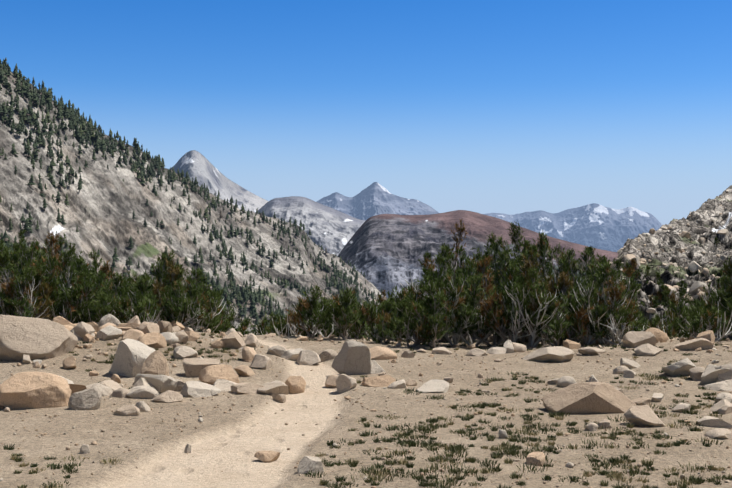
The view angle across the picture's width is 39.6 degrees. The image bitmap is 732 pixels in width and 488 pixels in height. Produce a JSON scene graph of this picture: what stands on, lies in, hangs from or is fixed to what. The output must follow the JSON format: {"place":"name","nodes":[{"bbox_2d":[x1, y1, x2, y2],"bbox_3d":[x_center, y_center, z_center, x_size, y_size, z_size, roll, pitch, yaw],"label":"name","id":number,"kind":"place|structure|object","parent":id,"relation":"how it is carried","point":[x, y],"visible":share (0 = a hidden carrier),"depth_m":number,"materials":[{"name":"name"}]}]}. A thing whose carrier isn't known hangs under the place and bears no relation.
{"place":"outdoors","nodes":[
{"label":"outdoors","id":0,"kind":"place"},
{"bbox_2d":[0,69,387,331],"bbox_3d":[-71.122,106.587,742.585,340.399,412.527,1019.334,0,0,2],"label":"valley wall","id":1,"kind":"structure","parent":0,"point":[104,203],"depth_m":542.21,"materials":[{"name":"grey stone"}]},
{"bbox_2d":[0,58,452,339],"bbox_3d":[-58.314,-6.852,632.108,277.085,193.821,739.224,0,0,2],"label":"conifer trees","id":2,"kind":"object","parent":1,"relation":"on","point":[73,115],"visible":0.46,"depth_m":560.39,"materials":[{"name":"green plant"}]},
{"bbox_2d":[171,150,268,212],"bbox_3d":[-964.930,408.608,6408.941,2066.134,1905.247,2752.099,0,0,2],"label":"mountain peak","id":3,"kind":"structure","parent":0,"point":[199,166],"depth_m":5900.28,"materials":[{"name":"grey stone"}]},
{"bbox_2d":[255,196,365,255],"bbox_3d":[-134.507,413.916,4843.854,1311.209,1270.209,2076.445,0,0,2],"label":"mountain","id":4,"kind":"structure","parent":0,"point":[332,230],"depth_m":4456.74,"materials":[{"name":"grey stone"}]},
{"bbox_2d":[0,331,731,487],"bbox_3d":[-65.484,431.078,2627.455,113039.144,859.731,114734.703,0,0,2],"label":"terrain","id":5,"kind":"structure","parent":0,"point":[232,444],"depth_m":8.87,"materials":[{"name":"beige sand"}]},
{"bbox_2d":[0,314,731,480],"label":"boulders","id":6,"kind":"object","parent":5,"relation":"on","point":[138,356],"visible":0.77,"depth_m":11.28,"materials":[{"name":"stone"}]},
{"bbox_2d":[0,219,731,347],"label":"pines","id":7,"kind":"object","parent":5,"relation":"on","point":[81,283],"depth_m":15.66,"materials":[{"name":"green plant"}]},
{"bbox_2d":[0,331,731,487],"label":"pebbles","id":8,"kind":"object","parent":5,"relation":"on","point":[567,464],"visible":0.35,"depth_m":9.40,"materials":[{"name":"stone"}]},
{"bbox_2d":[3,331,731,487],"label":"sedge tufts","id":9,"kind":"object","parent":5,"relation":"on","point":[513,448],"visible":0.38,"depth_m":7.92,"materials":[{"name":"green plant"}]},
{"bbox_2d":[0,0,731,224],"label":"sky","id":10,"kind":"structure","parent":0,"point":[510,107],"materials":[{"name":"blue"}]},
{"bbox_2d":[317,182,438,219],"bbox_3d":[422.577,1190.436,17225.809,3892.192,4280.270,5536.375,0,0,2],"label":"distant mountain","id":11,"kind":"structure","parent":0,"point":[374,199],"depth_m":15562.23,"materials":[{"name":"grey stone"}]},
{"bbox_2d":[338,210,617,297],"bbox_3d":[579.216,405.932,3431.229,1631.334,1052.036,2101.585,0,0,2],"label":"mountain","id":12,"kind":"structure","parent":0,"point":[385,252],"depth_m":3306.06,"materials":[{"name":"grey stone"}]},
{"bbox_2d":[484,203,661,251],"bbox_3d":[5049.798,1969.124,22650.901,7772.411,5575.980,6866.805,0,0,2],"label":"snowy mountain range","id":13,"kind":"structure","parent":0,"point":[597,226],"depth_m":20238.07,"materials":[{"name":"grey stone"}]},
{"bbox_2d":[612,185,731,323],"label":"rocky slope","id":14,"kind":"structure","parent":0,"point":[708,210],"depth_m":111.08,"materials":[{"name":"grey stone"}]},
{"bbox_2d":[597,237,718,314],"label":"shrubs","id":15,"kind":"object","parent":14,"relation":"on","point":[665,292],"depth_m":68.19,"materials":[{"name":"green plant"}]},
{"bbox_2d":[610,190,731,312],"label":"boulders","id":16,"kind":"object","parent":14,"relation":"on","point":[696,286],"depth_m":95.72,"materials":[{"name":"stone"}]}
]}

